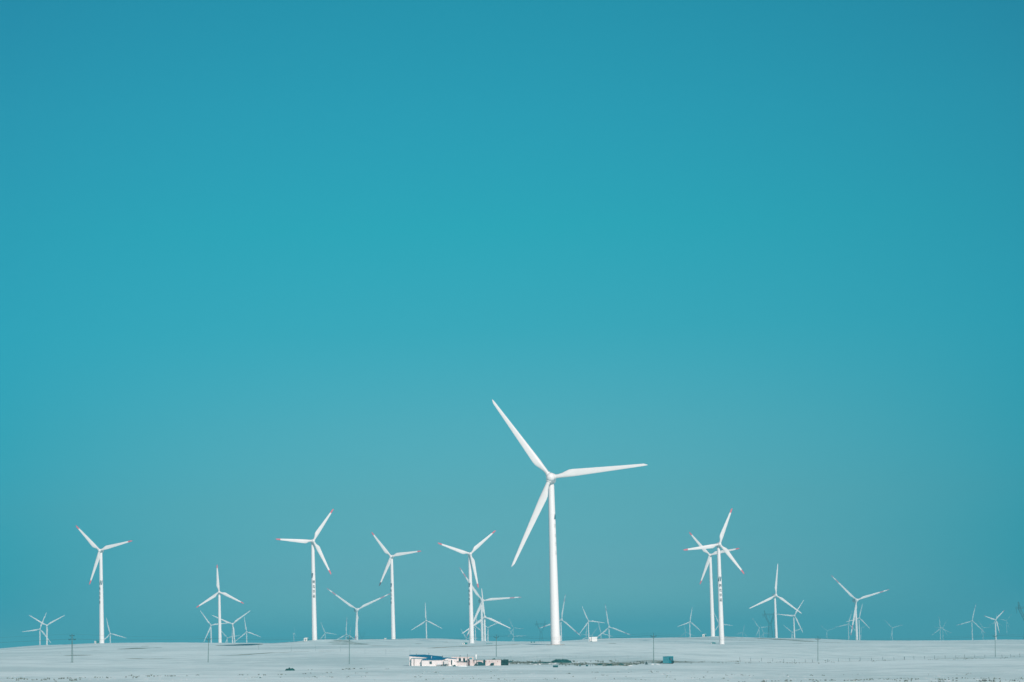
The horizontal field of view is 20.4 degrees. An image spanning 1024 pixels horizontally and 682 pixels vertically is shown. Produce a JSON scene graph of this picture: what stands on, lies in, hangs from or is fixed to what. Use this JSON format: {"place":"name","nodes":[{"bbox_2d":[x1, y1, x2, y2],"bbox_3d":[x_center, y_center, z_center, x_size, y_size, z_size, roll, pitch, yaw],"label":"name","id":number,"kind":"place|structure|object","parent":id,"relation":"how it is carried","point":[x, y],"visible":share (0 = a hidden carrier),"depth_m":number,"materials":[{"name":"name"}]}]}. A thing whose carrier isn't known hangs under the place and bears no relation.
{"place":"outdoors","nodes":[
{"label":"outdoors","id":0,"kind":"place"},
{"bbox_2d":[0,636,1023,681],"bbox_3d":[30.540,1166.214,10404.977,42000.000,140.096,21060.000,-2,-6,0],"label":"snow ground","id":1,"kind":"structure","parent":0,"point":[227,662],"depth_m":938.02,"materials":[{"name":"white snow"}]},
{"bbox_2d":[23,612,50,644],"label":"wind turbine","id":2,"kind":"object","parent":1,"relation":"on","point":[39,629],"visible":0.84,"depth_m":6038.75,"materials":[{"name":"white paint"}]},
{"bbox_2d":[29,615,64,644],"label":"wind turbine","id":3,"kind":"object","parent":1,"relation":"on","point":[46,627],"visible":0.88,"depth_m":5240.19,"materials":[{"name":"white paint"}]},
{"bbox_2d":[76,526,131,642],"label":"wind turbine","id":4,"kind":"object","parent":1,"relation":"on","point":[101,607],"visible":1,"depth_m":1915.07,"materials":[{"name":"white paint"}]},
{"bbox_2d":[104,618,124,642],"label":"wind turbine","id":5,"kind":"object","parent":1,"relation":"on","point":[110,633],"visible":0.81,"depth_m":6493.35,"materials":[{"name":"white paint"}]},
{"bbox_2d":[201,612,225,642],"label":"wind turbine","id":6,"kind":"object","parent":1,"relation":"on","point":[210,629],"visible":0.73,"depth_m":5909.32,"materials":[{"name":"white paint"}]},
{"bbox_2d":[196,565,243,642],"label":"wind turbine","id":7,"kind":"object","parent":1,"relation":"on","point":[219,592],"visible":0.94,"depth_m":2475.62,"materials":[{"name":"white paint"}]},
{"bbox_2d":[212,611,249,642],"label":"wind turbine","id":8,"kind":"object","parent":1,"relation":"on","point":[233,634],"visible":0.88,"depth_m":4876.39,"materials":[{"name":"white paint"}]},
{"bbox_2d":[236,617,259,642],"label":"wind turbine","id":9,"kind":"object","parent":1,"relation":"on","point":[246,632],"visible":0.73,"depth_m":7070.73,"materials":[{"name":"white paint"}]},
{"bbox_2d":[276,509,333,639],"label":"wind turbine","id":10,"kind":"object","parent":1,"relation":"on","point":[313,591],"visible":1,"depth_m":1785.74,"materials":[{"name":"white paint"}]},
{"bbox_2d":[338,620,354,639],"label":"wind turbine","id":11,"kind":"object","parent":1,"relation":"on","point":[346,632],"visible":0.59,"depth_m":9035.16,"materials":[{"name":"white paint"}]},
{"bbox_2d":[349,635,350,663],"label":"utility pole","id":12,"kind":"object","parent":1,"relation":"on","point":[349,649],"visible":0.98,"depth_m":890.85,"materials":[{"name":"wood"}]},
{"bbox_2d":[327,588,390,639],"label":"wind turbine","id":13,"kind":"object","parent":1,"relation":"on","point":[356,610],"visible":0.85,"depth_m":4673.07,"materials":[{"name":"white paint"}]},
{"bbox_2d":[372,533,420,638],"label":"wind turbine","id":14,"kind":"object","parent":1,"relation":"on","point":[390,561],"visible":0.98,"depth_m":2145.53,"materials":[{"name":"white paint"}]},
{"bbox_2d":[411,658,424,665],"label":"porch","id":15,"kind":"object","parent":1,"relation":"on","point":[416,661],"visible":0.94,"depth_m":855.39,"materials":[{"name":"white paint"}]},
{"bbox_2d":[409,653,442,665],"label":"farmhouse","id":16,"kind":"object","parent":1,"relation":"on","point":[420,656],"visible":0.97,"depth_m":856.81,"materials":[{"name":"blue paint"}]},
{"bbox_2d":[412,603,440,637],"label":"wind turbine","id":17,"kind":"object","parent":1,"relation":"on","point":[426,621],"visible":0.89,"depth_m":5992.12,"materials":[{"name":"white paint"}]},
{"bbox_2d":[422,656,456,665],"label":"front house","id":18,"kind":"structure","parent":1,"relation":"on","point":[431,661],"depth_m":853.99,"materials":[{"name":"white paint"}]},
{"bbox_2d":[452,657,473,665],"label":"yard shed","id":19,"kind":"structure","parent":1,"relation":"on","point":[461,661],"depth_m":855.88,"materials":[{"name":"white paint"}]},
{"bbox_2d":[438,530,495,642],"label":"wind turbine","id":20,"kind":"object","parent":1,"relation":"on","point":[470,566],"visible":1,"depth_m":1937.99,"materials":[{"name":"white paint"}]},
{"bbox_2d":[472,660,482,665],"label":"yard wall","id":21,"kind":"structure","parent":1,"relation":"on","point":[473,662],"depth_m":854.84,"materials":[{"name":"white paint"}]},
{"bbox_2d":[462,589,510,640],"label":"wind turbine","id":22,"kind":"object","parent":1,"relation":"on","point":[480,620],"visible":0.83,"depth_m":3781.32,"materials":[{"name":"white paint"}]},
{"bbox_2d":[476,619,500,640],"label":"wind turbine","id":23,"kind":"object","parent":1,"relation":"on","point":[488,630],"visible":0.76,"depth_m":7549.31,"materials":[{"name":"white paint"}]},
{"bbox_2d":[460,568,519,640],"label":"wind turbine","id":24,"kind":"object","parent":1,"relation":"on","point":[480,607],"visible":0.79,"depth_m":4357.84,"materials":[{"name":"white paint"}]},
{"bbox_2d":[483,659,500,665],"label":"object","id":25,"kind":"structure","parent":1,"relation":"on","point":[487,662],"depth_m":854.30,"materials":[{"name":"paint"}]},
{"bbox_2d":[501,659,508,664],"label":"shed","id":26,"kind":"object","parent":1,"relation":"on","point":[505,662],"visible":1,"depth_m":855.30,"materials":[{"name":"metal"}]},
{"bbox_2d":[11,662,999,680],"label":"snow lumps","id":27,"kind":"object","parent":1,"relation":"on","point":[540,664],"visible":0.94,"depth_m":630.22,"materials":[{"name":"white snow"}]},
{"bbox_2d":[6,657,1021,681],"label":"dry grass","id":28,"kind":"structure","parent":1,"relation":"on","point":[634,663],"depth_m":675.56,"materials":[{"name":"brown plant"}]},
{"bbox_2d":[535,621,546,640],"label":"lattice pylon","id":29,"kind":"object","parent":1,"relation":"on","point":[543,624],"visible":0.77,"depth_m":5173.23,"materials":[{"name":"white metal"}]},
{"bbox_2d":[541,594,580,640],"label":"wind turbine","id":30,"kind":"object","parent":1,"relation":"on","point":[560,619],"visible":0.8,"depth_m":6769.59,"materials":[{"name":"white paint"}]},
{"bbox_2d":[551,659,571,662],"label":"dung heap","id":31,"kind":"object","parent":1,"relation":"on","point":[561,660],"visible":0.93,"depth_m":897.37,"materials":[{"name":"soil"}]},
{"bbox_2d":[492,399,646,644],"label":"wind turbine","id":32,"kind":"object","parent":1,"relation":"on","point":[548,490],"visible":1,"depth_m":1115.35,"materials":[{"name":"white paint"}]},
{"bbox_2d":[579,607,603,638],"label":"wind turbine","id":33,"kind":"object","parent":1,"relation":"on","point":[588,623],"visible":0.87,"depth_m":6506.66,"materials":[{"name":"white paint"}]},
{"bbox_2d":[589,637,596,641],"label":"site container","id":34,"kind":"object","parent":1,"relation":"on","point":[592,639],"visible":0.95,"depth_m":1820.67,"materials":[{"name":"white metal"}]},
{"bbox_2d":[597,605,629,637],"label":"wind turbine","id":35,"kind":"object","parent":1,"relation":"on","point":[608,627],"visible":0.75,"depth_m":7546.52,"materials":[{"name":"white paint"}]},
{"bbox_2d":[651,633,655,662],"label":"utility pole","id":36,"kind":"object","parent":1,"relation":"on","point":[653,636],"visible":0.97,"depth_m":874.80,"materials":[{"name":"wood"}]},
{"bbox_2d":[663,656,673,663],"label":"cabin","id":37,"kind":"object","parent":1,"relation":"on","point":[667,659],"visible":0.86,"depth_m":863.71,"materials":[{"name":"blue metal"}]},
{"bbox_2d":[677,611,697,636],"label":"wind turbine","id":38,"kind":"object","parent":1,"relation":"on","point":[689,622],"visible":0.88,"depth_m":7298.77,"materials":[{"name":"white paint"}]},
{"bbox_2d":[684,509,743,643],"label":"wind turbine","id":39,"kind":"object","parent":1,"relation":"on","point":[720,607],"visible":1,"depth_m":1756.95,"materials":[{"name":"white paint"}]},
{"bbox_2d":[689,532,739,635],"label":"wind turbine","id":40,"kind":"object","parent":1,"relation":"on","point":[709,563],"visible":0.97,"depth_m":2202.72,"materials":[{"name":"white paint"}]},
{"bbox_2d":[764,610,773,637],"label":"lattice pylon","id":41,"kind":"object","parent":1,"relation":"on","point":[769,623],"visible":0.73,"depth_m":4476.55,"materials":[{"name":"white metal"}]},
{"bbox_2d":[749,564,801,637],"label":"wind turbine","id":42,"kind":"object","parent":1,"relation":"on","point":[775,595],"visible":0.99,"depth_m":3385.51,"materials":[{"name":"white paint"}]},
{"bbox_2d":[778,600,803,637],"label":"wind turbine","id":43,"kind":"object","parent":1,"relation":"on","point":[793,616],"visible":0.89,"depth_m":5708.70,"materials":[{"name":"white paint"}]},
{"bbox_2d":[838,612,858,639],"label":"wind turbine","id":44,"kind":"object","parent":1,"relation":"on","point":[848,626],"visible":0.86,"depth_m":10195.95,"materials":[{"name":"white paint"}]},
{"bbox_2d":[847,604,865,639],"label":"wind turbine","id":45,"kind":"object","parent":1,"relation":"on","point":[858,618],"visible":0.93,"depth_m":7273.45,"materials":[{"name":"white paint"}]},
{"bbox_2d":[831,575,886,639],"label":"wind turbine","id":46,"kind":"object","parent":1,"relation":"on","point":[855,600],"visible":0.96,"depth_m":4846.44,"materials":[{"name":"white paint"}]},
{"bbox_2d":[761,654,1016,662],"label":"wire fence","id":47,"kind":"object","parent":1,"relation":"on","point":[887,657],"visible":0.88,"depth_m":1016.27,"materials":[{"name":"metal"}]},
{"bbox_2d":[959,605,984,639],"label":"wind turbine","id":48,"kind":"object","parent":1,"relation":"on","point":[971,621],"visible":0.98,"depth_m":9112.33,"materials":[{"name":"white paint"}]},
{"bbox_2d":[985,612,1002,639],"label":"wind turbine","id":49,"kind":"object","parent":1,"relation":"on","point":[996,622],"visible":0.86,"depth_m":6166.50,"materials":[{"name":"white paint"}]},
{"bbox_2d":[1016,602,1023,639],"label":"lattice pylon","id":50,"kind":"object","parent":1,"relation":"on","point":[1018,607],"visible":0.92,"depth_m":3582.21,"materials":[{"name":"white metal"}]},
{"bbox_2d":[0,0,1023,647],"label":"sky","id":51,"kind":"structure","parent":0,"point":[268,268],"materials":[{"name":"blue"}]}
]}

